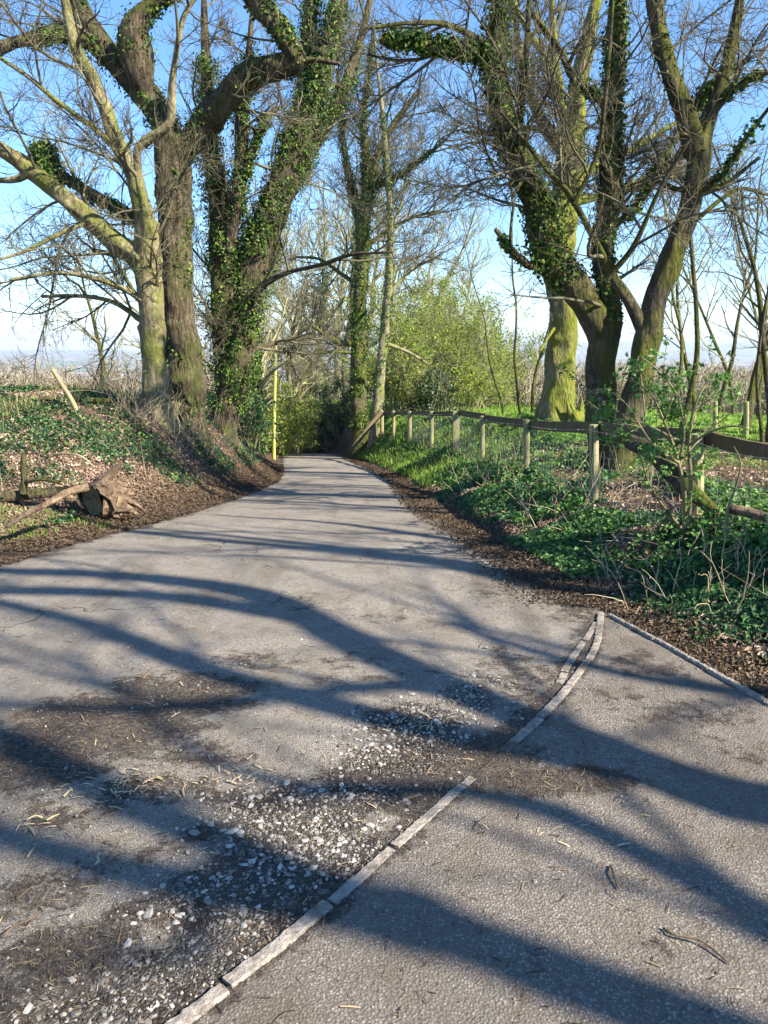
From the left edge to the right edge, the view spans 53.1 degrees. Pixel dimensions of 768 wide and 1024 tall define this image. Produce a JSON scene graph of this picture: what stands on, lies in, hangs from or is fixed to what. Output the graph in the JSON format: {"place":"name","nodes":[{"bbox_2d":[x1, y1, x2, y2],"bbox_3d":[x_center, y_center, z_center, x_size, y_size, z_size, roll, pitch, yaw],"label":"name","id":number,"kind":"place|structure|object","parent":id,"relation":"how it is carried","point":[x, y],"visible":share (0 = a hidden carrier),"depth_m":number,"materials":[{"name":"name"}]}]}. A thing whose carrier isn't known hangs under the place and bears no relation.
{"place":"outdoors","nodes":[
{"label":"outdoors","id":0,"kind":"place"},
{"bbox_2d":[0,380,126,419],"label":"dry grass","id":1,"kind":"structure","parent":0,"point":[25,402],"depth_m":11.37,"materials":[{"name":"beige plant"}]},
{"bbox_2d":[0,453,605,1023],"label":"road","id":2,"kind":"structure","parent":0,"point":[338,485],"depth_m":3.57,"materials":[{"name":"grey asphalt"}]},
{"bbox_2d":[0,914,39,937],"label":"stick","id":3,"kind":"object","parent":2,"relation":"on","point":[14,926],"visible":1,"depth_m":2.15,"materials":[{"name":"brown wood"}]},
{"bbox_2d":[26,815,42,820],"bbox_3d":[-1.198,1.047,2.637,0.055,0.015,0.012,-3,13,-16],"label":"stick","id":4,"kind":"object","parent":2,"relation":"on","point":[34,816],"visible":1,"depth_m":2.64,"materials":[{"name":"beige wood"}]},
{"bbox_2d":[94,851,100,864],"bbox_3d":[-0.902,1.092,2.433,0.015,0.015,0.062,-1,12,-6],"label":"stick","id":5,"kind":"object","parent":2,"relation":"on","point":[97,861],"visible":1,"depth_m":2.42,"materials":[{"name":"grey wood"}]},
{"bbox_2d":[0,517,738,1016],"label":"wood chips","id":6,"kind":"object","parent":2,"relation":"on","point":[236,783],"visible":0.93,"depth_m":2.82,"materials":[{"name":"brown wood"}]},
{"bbox_2d":[0,517,767,1023],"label":"gravel","id":7,"kind":"structure","parent":2,"relation":"on","point":[148,913],"depth_m":2.57,"materials":[{"name":"grey gravel"}]},
{"bbox_2d":[0,486,767,1023],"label":"needle litter","id":8,"kind":"object","parent":2,"relation":"on","point":[286,802],"visible":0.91,"depth_m":2.82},
{"bbox_2d":[164,612,603,1023],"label":"kerb","id":9,"kind":"structure","parent":2,"relation":"on","point":[212,997],"depth_m":2.28,"materials":[{"name":"concrete"}]},
{"bbox_2d":[6,521,767,1023],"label":"twig litter","id":10,"kind":"object","parent":2,"relation":"on","point":[358,807],"visible":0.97,"depth_m":2.56,"materials":[{"name":"brown wood"}]},
{"bbox_2d":[555,622,596,683],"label":"kerb","id":11,"kind":"structure","parent":2,"relation":"on","point":[562,676],"depth_m":4.12,"materials":[{"name":"concrete"}]},
{"bbox_2d":[0,341,767,697],"bbox_3d":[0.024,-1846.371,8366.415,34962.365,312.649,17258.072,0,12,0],"label":"ground","id":12,"kind":"structure","parent":0,"point":[742,359],"depth_m":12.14,"materials":[{"name":"brown plant"}]},
{"bbox_2d":[1,397,52,401],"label":"mossy log","id":13,"kind":"object","parent":12,"relation":"on","point":[45,399],"visible":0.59,"depth_m":11.54,"materials":[{"name":"green wood"}]},
{"bbox_2d":[0,444,78,502],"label":"fallen branch","id":14,"kind":"object","parent":12,"relation":"on","point":[22,493],"visible":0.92,"depth_m":7.93,"materials":[{"name":"brown wood"}]},
{"bbox_2d":[5,483,89,527],"bbox_3d":[-3.061,-0.070,7.000,0.111,0.301,0.805,11,16,40],"label":"fallen branch","id":15,"kind":"object","parent":12,"relation":"on","point":[62,494],"visible":1,"depth_m":7.01,"materials":[{"name":"brown wood"}]},
{"bbox_2d":[48,396,69,408],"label":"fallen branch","id":16,"kind":"object","parent":12,"relation":"on","point":[56,401],"visible":0.68,"depth_m":11.58,"materials":[{"name":"brown wood"}]},
{"bbox_2d":[50,368,81,417],"bbox_3d":[-4.706,-1.682,11.474,0.458,0.908,0.069,0,12,0],"label":"leaning post","id":17,"kind":"object","parent":12,"relation":"on","point":[64,388],"visible":0.8,"depth_m":11.42,"materials":[{"name":"beige wood"}]},
{"bbox_2d":[52,453,95,467],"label":"fallen branch","id":18,"kind":"object","parent":12,"relation":"on","point":[84,458],"visible":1,"depth_m":9.47,"materials":[{"name":"beige wood"}]},
{"bbox_2d":[60,397,109,402],"bbox_3d":[-4.725,-1.767,12.167,0.740,0.104,0.078,-4,13,-16],"label":"mossy log","id":19,"kind":"object","parent":12,"relation":"on","point":[105,400],"visible":0.67,"depth_m":12.16,"materials":[{"name":"green wood"}]},
{"bbox_2d":[44,219,128,388],"bbox_3d":[-9.235,-5.815,23.900,3.282,6.805,2.262,9,15,36],"label":"bare tree","id":20,"kind":"object","parent":12,"relation":"on","point":[100,345],"visible":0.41,"depth_m":23.78,"materials":[{"name":"brown plant"}]},
{"bbox_2d":[20,78,195,368],"bbox_3d":[-7.845,-7.118,23.772,3.979,10.201,5.822,11,16,41],"label":"bare tree","id":21,"kind":"object","parent":12,"relation":"on","point":[97,210],"visible":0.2,"depth_m":22.26,"materials":[{"name":"brown plant"}]},
{"bbox_2d":[76,462,144,518],"bbox_3d":[-2.989,-0.242,8.421,0.690,0.608,0.482,-10,16,-40],"label":"root stump","id":22,"kind":"object","parent":12,"relation":"on","point":[107,495],"visible":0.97,"depth_m":8.32,"materials":[{"name":"brown wood"}]},
{"bbox_2d":[0,0,239,431],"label":"broadleaf tree","id":23,"kind":"object","parent":12,"relation":"on","point":[140,254],"visible":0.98,"depth_m":12.52,"materials":[{"name":"brown plant"}]},
{"bbox_2d":[1,363,146,377],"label":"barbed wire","id":24,"kind":"object","parent":23,"relation":"attached to","point":[78,375],"visible":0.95,"depth_m":12.08,"materials":[{"name":"grey metal"}]},
{"bbox_2d":[68,354,188,429],"bbox_3d":[-4.281,-1.975,12.792,2.062,1.300,1.722,0,12,0],"label":"bramble brush","id":25,"kind":"object","parent":12,"relation":"on","point":[121,391],"visible":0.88,"depth_m":12.80,"materials":[{"name":"beige plant"}]},
{"bbox_2d":[0,354,293,449],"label":"woodland","id":26,"kind":"object","parent":12,"relation":"on","point":[50,377],"depth_m":32.30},
{"bbox_2d":[69,344,235,451],"bbox_3d":[-3.722,-1.811,12.488,2.443,1.826,2.453,0,12,0],"label":"bramble brush","id":27,"kind":"object","parent":12,"relation":"on","point":[139,416],"visible":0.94,"depth_m":12.72,"materials":[{"name":"beige plant"}]},
{"bbox_2d":[119,227,210,379],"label":"bare tree","id":28,"kind":"object","parent":12,"relation":"on","point":[198,331],"visible":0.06,"depth_m":44.04,"materials":[{"name":"brown plant"}]},
{"bbox_2d":[0,0,340,445],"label":"broadleaf tree","id":29,"kind":"object","parent":12,"relation":"on","point":[247,78],"visible":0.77,"depth_m":13.52,"materials":[{"name":"brown plant"}]},
{"bbox_2d":[145,377,251,472],"bbox_3d":[-3.268,-1.609,13.955,1.856,1.960,2.149,-1,12,-4],"label":"bramble brush","id":30,"kind":"object","parent":12,"relation":"on","point":[209,441],"visible":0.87,"depth_m":13.82,"materials":[{"name":"beige plant"}]},
{"bbox_2d":[194,206,284,396],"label":"bare tree","id":31,"kind":"object","parent":12,"relation":"on","point":[210,285],"visible":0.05,"depth_m":55.39,"materials":[{"name":"brown plant"}]},
{"bbox_2d":[205,380,279,457],"bbox_3d":[-4.546,-2.996,23.486,2.800,3.113,4.017,0,12,0],"label":"bush","id":32,"kind":"object","parent":12,"relation":"on","point":[256,420],"visible":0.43,"depth_m":23.61,"materials":[{"name":"green plant"}]},
{"bbox_2d":[201,216,300,448],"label":"bare tree","id":33,"kind":"object","parent":12,"relation":"on","point":[268,366],"visible":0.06,"depth_m":66.64,"materials":[{"name":"brown wood"}]},
{"bbox_2d":[196,220,306,383],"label":"bare tree","id":34,"kind":"object","parent":12,"relation":"on","point":[264,297],"visible":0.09,"depth_m":40.21,"materials":[{"name":"brown wood"}]},
{"bbox_2d":[195,124,326,455],"bbox_3d":[-4.090,-7.311,25.602,4.677,11.329,4.758,0,12,0],"label":"bare tree","id":35,"kind":"object","parent":12,"relation":"on","point":[262,380],"visible":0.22,"depth_m":26.47,"materials":[{"name":"brown plant"}]},
{"bbox_2d":[248,370,298,457],"bbox_3d":[-5.859,-4.712,35.367,4.097,4.574,6.795,0,12,0],"label":"bush","id":36,"kind":"object","parent":12,"relation":"on","point":[283,438],"visible":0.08,"depth_m":34.79,"materials":[{"name":"green plant"}]},
{"bbox_2d":[272,346,276,459],"bbox_3d":[-4.256,-4.072,29.812,0.366,4.662,0.194,0,12,0],"label":"utility pole","id":37,"kind":"object","parent":12,"relation":"on","point":[274,415],"visible":0.69,"depth_m":29.79,"materials":[{"name":"wood"}]},
{"bbox_2d":[251,176,321,399],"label":"bare tree","id":38,"kind":"object","parent":12,"relation":"on","point":[278,311],"visible":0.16,"depth_m":83.30,"materials":[{"name":"brown wood"}]},
{"bbox_2d":[266,361,324,455],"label":"bush","id":39,"kind":"object","parent":12,"relation":"on","point":[300,429],"visible":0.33,"depth_m":41.31,"materials":[{"name":"green plant"}]},
{"bbox_2d":[153,0,440,446],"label":"broadleaf tree","id":40,"kind":"object","parent":12,"relation":"on","point":[241,277],"visible":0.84,"depth_m":16.64,"materials":[{"name":"green plant"}]},
{"bbox_2d":[203,274,392,389],"bbox_3d":[-3.757,-6.969,36.168,8.619,8.077,4.756,0,12,0],"label":"broadleaf tree","id":41,"kind":"object","parent":12,"relation":"on","point":[319,324],"visible":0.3,"depth_m":35.13,"materials":[{"name":"green plant"}]},
{"bbox_2d":[268,386,333,452],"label":"bush","id":42,"kind":"object","parent":12,"relation":"on","point":[308,450],"visible":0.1,"depth_m":49.17,"materials":[{"name":"green plant"}]},
{"bbox_2d":[260,212,350,452],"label":"bare tree","id":43,"kind":"object","parent":12,"relation":"on","point":[297,312],"visible":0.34,"depth_m":49.52,"materials":[{"name":"brown wood"}]},
{"bbox_2d":[271,347,349,451],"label":"bush","id":44,"kind":"object","parent":12,"relation":"on","point":[310,391],"visible":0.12,"depth_m":64.66,"materials":[{"name":"green plant"}]},
{"bbox_2d":[275,133,353,402],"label":"bare tree","id":45,"kind":"object","parent":12,"relation":"on","point":[326,255],"visible":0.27,"depth_m":59.97,"materials":[{"name":"brown plant"}]},
{"bbox_2d":[288,364,349,452],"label":"bush","id":46,"kind":"object","parent":12,"relation":"on","point":[322,392],"visible":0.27,"depth_m":56.34,"materials":[{"name":"green plant"}]},
{"bbox_2d":[303,379,368,453],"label":"bush","id":47,"kind":"object","parent":12,"relation":"on","point":[333,415],"visible":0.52,"depth_m":49.28,"materials":[{"name":"green plant"}]},
{"bbox_2d":[290,155,400,400],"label":"bare tree","id":48,"kind":"object","parent":12,"relation":"on","point":[341,282],"visible":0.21,"depth_m":70.52,"materials":[{"name":"brown wood"}]},
{"bbox_2d":[292,170,407,406],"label":"bare tree","id":49,"kind":"object","parent":12,"relation":"on","point":[344,381],"visible":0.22,"depth_m":50.39,"materials":[{"name":"brown plant"}]},
{"bbox_2d":[323,117,424,337],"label":"bare tree","id":50,"kind":"object","parent":12,"relation":"on","point":[377,279],"visible":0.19,"depth_m":62.15,"materials":[{"name":"brown wood"}]},
{"bbox_2d":[324,156,433,403],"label":"bare tree","id":51,"kind":"object","parent":12,"relation":"on","point":[382,270],"visible":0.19,"depth_m":59.05,"materials":[{"name":"brown wood"}]},
{"bbox_2d":[264,1,498,457],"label":"broadleaf tree","id":52,"kind":"object","parent":12,"relation":"on","point":[357,394],"visible":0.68,"depth_m":31.93,"materials":[{"name":"green plant"}]},
{"bbox_2d":[0,384,767,662],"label":"ivy ground cover","id":53,"kind":"object","parent":12,"relation":"on","point":[571,538],"visible":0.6,"depth_m":7.71,"materials":[{"name":"green plant"}]},
{"bbox_2d":[0,400,767,542],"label":"grass","id":54,"kind":"structure","parent":12,"relation":"on","point":[424,472],"depth_m":18.66,"materials":[{"name":"green plant"}]},
{"bbox_2d":[0,362,767,598],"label":"dead stems","id":55,"kind":"object","parent":12,"relation":"on","point":[612,484],"visible":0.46,"depth_m":8.27,"materials":[{"name":"beige plant"}]},
{"bbox_2d":[324,292,450,415],"bbox_3d":[0.078,-7.577,37.408,5.950,5.993,7.135,0,12,0],"label":"hedge bush","id":56,"kind":"object","parent":12,"relation":"on","point":[418,350],"visible":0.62,"depth_m":36.16,"materials":[{"name":"green plant"}]},
{"bbox_2d":[358,0,478,446],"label":"broadleaf tree","id":57,"kind":"object","parent":12,"relation":"on","point":[379,373],"visible":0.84,"depth_m":31.26,"materials":[{"name":"brown plant"}]},
{"bbox_2d":[397,357,457,410],"bbox_3d":[2.033,-5.708,35.519,2.972,2.941,3.988,0,12,0],"label":"hedge bush","id":58,"kind":"object","parent":12,"relation":"on","point":[438,398],"visible":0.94,"depth_m":34.85,"materials":[{"name":"green plant"}]},
{"bbox_2d":[342,260,514,410],"bbox_3d":[3.045,-9.243,41.677,8.468,7.970,10.418,5,13,23],"label":"hedge bush","id":59,"kind":"object","parent":12,"relation":"on","point":[461,371],"visible":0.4,"depth_m":39.75,"materials":[{"name":"green plant"}]},
{"bbox_2d":[394,204,479,335],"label":"bare tree","id":60,"kind":"object","parent":12,"relation":"on","point":[430,270],"visible":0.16,"depth_m":57.48,"materials":[{"name":"brown wood"}]},
{"bbox_2d":[395,169,499,335],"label":"bare tree","id":61,"kind":"object","parent":12,"relation":"on","point":[470,224],"visible":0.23,"depth_m":49.47,"materials":[{"name":"brown plant"}]},
{"bbox_2d":[376,265,530,410],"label":"hedge bush","id":62,"kind":"object","parent":12,"relation":"on","point":[482,382],"visible":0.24,"depth_m":41.87,"materials":[{"name":"green plant"}]},
{"bbox_2d":[430,247,510,408],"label":"bare tree","id":63,"kind":"object","parent":12,"relation":"on","point":[456,284],"visible":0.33,"depth_m":45.72,"materials":[{"name":"brown wood"}]},
{"bbox_2d":[429,214,517,406],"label":"bare tree","id":64,"kind":"object","parent":12,"relation":"on","point":[487,255],"visible":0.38,"depth_m":48.55,"materials":[{"name":"brown wood"}]},
{"bbox_2d":[456,211,503,412],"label":"sapling","id":65,"kind":"object","parent":12,"relation":"on","point":[492,373],"visible":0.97,"depth_m":26.11,"materials":[{"name":"brown plant"}]},
{"bbox_2d":[420,289,548,407],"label":"hedge bush","id":66,"kind":"object","parent":12,"relation":"on","point":[528,353],"visible":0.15,"depth_m":47.67,"materials":[{"name":"green plant"}]},
{"bbox_2d":[438,443,573,496],"bbox_3d":[1.637,-0.626,11.100,1.766,0.885,1.406,11,16,40],"label":"bramble brush","id":67,"kind":"object","parent":12,"relation":"on","point":[502,471],"visible":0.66,"depth_m":11.18,"materials":[{"name":"beige plant"}]},
{"bbox_2d":[473,192,546,412],"bbox_3d":[3.682,-5.625,21.898,2.685,6.304,1.629,0,12,0],"label":"sapling","id":68,"kind":"object","parent":12,"relation":"on","point":[516,365],"visible":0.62,"depth_m":22.17,"materials":[{"name":"brown plant"}]},
{"bbox_2d":[479,328,541,403],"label":"hedge bush","id":69,"kind":"object","parent":12,"relation":"on","point":[518,363],"visible":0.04,"depth_m":56.27,"materials":[{"name":"green plant"}]},
{"bbox_2d":[291,0,767,468],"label":"broadleaf tree","id":70,"kind":"object","parent":12,"relation":"on","point":[598,309],"visible":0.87,"depth_m":9.56,"materials":[{"name":"brown plant"}]},
{"bbox_2d":[351,410,767,541],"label":"wire and rail fence","id":71,"kind":"object","parent":12,"relation":"on","point":[723,442],"visible":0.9,"depth_m":8.26,"materials":[{"name":"brown wood"}]},
{"bbox_2d":[526,208,592,412],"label":"sapling","id":72,"kind":"object","parent":12,"relation":"on","point":[542,353],"visible":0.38,"depth_m":23.61,"materials":[{"name":"brown plant"}]},
{"bbox_2d":[503,463,640,526],"bbox_3d":[1.916,-0.174,7.861,1.359,0.752,1.439,3,13,15],"label":"bramble brush","id":73,"kind":"object","parent":12,"relation":"on","point":[586,499],"visible":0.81,"depth_m":7.67,"materials":[{"name":"beige plant"}]},
{"bbox_2d":[565,396,584,420],"bbox_3d":[4.357,-2.255,17.420,0.490,0.737,0.471,11,17,42],"label":"mossy stump","id":74,"kind":"object","parent":12,"relation":"on","point":[573,415],"visible":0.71,"depth_m":17.35,"materials":[{"name":"green plant"}]},
{"bbox_2d":[383,408,767,582],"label":"green weeds","id":75,"kind":"object","parent":12,"relation":"on","point":[613,548],"visible":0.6,"depth_m":8.65,"materials":[{"name":"green plant"}]},
{"bbox_2d":[391,0,767,473],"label":"broadleaf tree","id":76,"kind":"object","parent":12,"relation":"on","point":[715,96],"visible":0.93,"depth_m":9.18,"materials":[{"name":"brown plant"}]},
{"bbox_2d":[419,0,767,421],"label":"broadleaf tree","id":77,"kind":"object","parent":12,"relation":"on","point":[561,340],"visible":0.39,"depth_m":16.91,"materials":[{"name":"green plant"}]},
{"bbox_2d":[460,350,766,416],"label":"woodland","id":78,"kind":"object","parent":12,"relation":"on","point":[742,377],"visible":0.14,"depth_m":51.20,"materials":[{"name":"plant"}]},
{"bbox_2d":[606,348,666,489],"bbox_3d":[2.366,-0.856,7.209,0.509,1.328,0.431,0,12,0],"label":"leafy shrub","id":79,"kind":"object","parent":12,"relation":"on","point":[651,355],"visible":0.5,"depth_m":7.09,"materials":[{"name":"green plant"}]},
{"bbox_2d":[554,325,749,534],"bbox_3d":[1.862,-0.582,5.588,1.252,1.542,1.139,0,12,0],"label":"leafy shrub","id":80,"kind":"object","parent":12,"relation":"on","point":[675,413],"visible":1,"depth_m":5.51,"materials":[{"name":"green plant"}]},
{"bbox_2d":[582,526,741,613],"bbox_3d":[1.887,0.397,5.074,1.247,0.531,1.196,0,12,0],"label":"bramble brush","id":81,"kind":"object","parent":12,"relation":"on","point":[654,573],"visible":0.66,"depth_m":5.07,"materials":[{"name":"beige plant"}]},
{"bbox_2d":[623,435,721,517],"bbox_3d":[2.246,-0.306,6.090,0.170,0.491,1.175,-3,13,-15],"label":"fallen log","id":82,"kind":"object","parent":12,"relation":"on","point":[674,482],"visible":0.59,"depth_m":5.96,"materials":[{"name":"wood"}]},
{"bbox_2d":[623,174,722,405],"bbox_3d":[8.525,-6.816,22.872,3.311,8.147,5.047,0,12,0],"label":"sapling","id":83,"kind":"object","parent":12,"relation":"on","point":[681,342],"visible":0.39,"depth_m":22.00,"materials":[{"name":"brown plant"}]},
{"bbox_2d":[637,162,716,412],"bbox_3d":[9.633,-7.945,25.889,2.621,9.984,5.352,0,12,0],"label":"sapling","id":84,"kind":"object","parent":12,"relation":"on","point":[687,368],"visible":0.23,"depth_m":25.51,"materials":[{"name":"brown plant"}]},
{"bbox_2d":[617,0,741,427],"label":"sapling","id":85,"kind":"object","parent":12,"relation":"on","point":[693,285],"visible":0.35,"depth_m":14.65,"materials":[{"name":"brown plant"}]},
{"bbox_2d":[633,152,735,414],"bbox_3d":[8.917,-6.840,23.585,3.240,8.321,3.519,-6,13,-24],"label":"sapling","id":86,"kind":"object","parent":12,"relation":"on","point":[719,354],"visible":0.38,"depth_m":23.46,"materials":[{"name":"brown plant"}]},
{"bbox_2d":[641,504,767,613],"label":"bramble brush","id":87,"kind":"object","parent":12,"relation":"on","point":[721,583],"visible":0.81,"depth_m":4.78,"materials":[{"name":"beige plant"}]},
{"bbox_2d":[655,399,765,437],"bbox_3d":[7.017,-1.866,15.932,0.441,1.201,6.185,-2,12,-8],"label":"field fence","id":88,"kind":"object","parent":12,"relation":"on","point":[746,406],"visible":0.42,"depth_m":14.97,"materials":[{"name":"brown wood"}]},
{"bbox_2d":[681,146,767,414],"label":"sapling","id":89,"kind":"object","parent":12,"relation":"on","point":[729,369],"visible":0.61,"depth_m":19.31,"materials":[{"name":"brown plant"}]},
{"bbox_2d":[691,128,767,351],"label":"sapling","id":90,"kind":"object","parent":12,"relation":"on","point":[753,300],"visible":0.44,"depth_m":29.14,"materials":[{"name":"brown plant"}]},
{"bbox_2d":[724,446,741,541],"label":"branch","id":91,"kind":"object","parent":12,"relation":"on","point":[731,498],"visible":0.94,"depth_m":5.09,"materials":[{"name":"brown plant"}]},
{"bbox_2d":[711,142,767,442],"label":"sapling","id":92,"kind":"object","parent":12,"relation":"on","point":[762,349],"visible":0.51,"depth_m":13.46,"materials":[{"name":"brown plant"}]},
{"bbox_2d":[717,210,767,419],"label":"sapling","id":93,"kind":"object","parent":12,"relation":"on","point":[761,378],"visible":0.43,"depth_m":17.85,"materials":[{"name":"brown plant"}]},
{"bbox_2d":[721,188,767,426],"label":"sapling","id":94,"kind":"object","parent":12,"relation":"on","point":[751,397],"visible":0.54,"depth_m":15.97,"materials":[{"name":"brown plant"}]},
{"bbox_2d":[725,503,767,523],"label":"fallen log","id":95,"kind":"object","parent":12,"relation":"on","point":[739,510],"visible":0.88,"depth_m":5.24,"materials":[{"name":"brown wood"}]},
{"bbox_2d":[0,0,767,349],"label":"sky","id":96,"kind":"structure","parent":0,"point":[8,341],"materials":[{"name":"blue"}]},
{"bbox_2d":[192,612,767,1023],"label":"pavement","id":97,"kind":"structure","parent":0,"point":[356,971],"depth_m":2.30,"materials":[{"name":"grey asphalt"}]},
{"bbox_2d":[573,763,610,769],"bbox_3d":[0.802,0.979,2.961,0.142,0.016,0.013,3,13,14],"label":"stick","id":98,"kind":"object","parent":97,"relation":"on","point":[591,765],"visible":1,"depth_m":2.96,"materials":[{"name":"brown wood"}]},
{"bbox_2d":[610,864,619,888],"bbox_3d":[0.703,1.110,2.348,0.010,0.015,0.107,1,12,4],"label":"stick","id":99,"kind":"object","parent":97,"relation":"on","point":[611,867],"visible":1,"depth_m":2.34,"materials":[{"name":"brown wood"}]},
{"bbox_2d":[608,613,767,705],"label":"kerb","id":100,"kind":"structure","parent":97,"relation":"on","point":[736,684],"depth_m":3.98,"materials":[{"name":"concrete"}]},
{"bbox_2d":[663,927,728,963],"bbox_3d":[0.845,1.168,2.086,0.179,0.015,0.026,10,16,38],"label":"stick","id":101,"kind":"object","parent":97,"relation":"on","point":[696,939],"visible":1,"depth_m":2.09,"materials":[{"name":"brown wood"}]}
]}

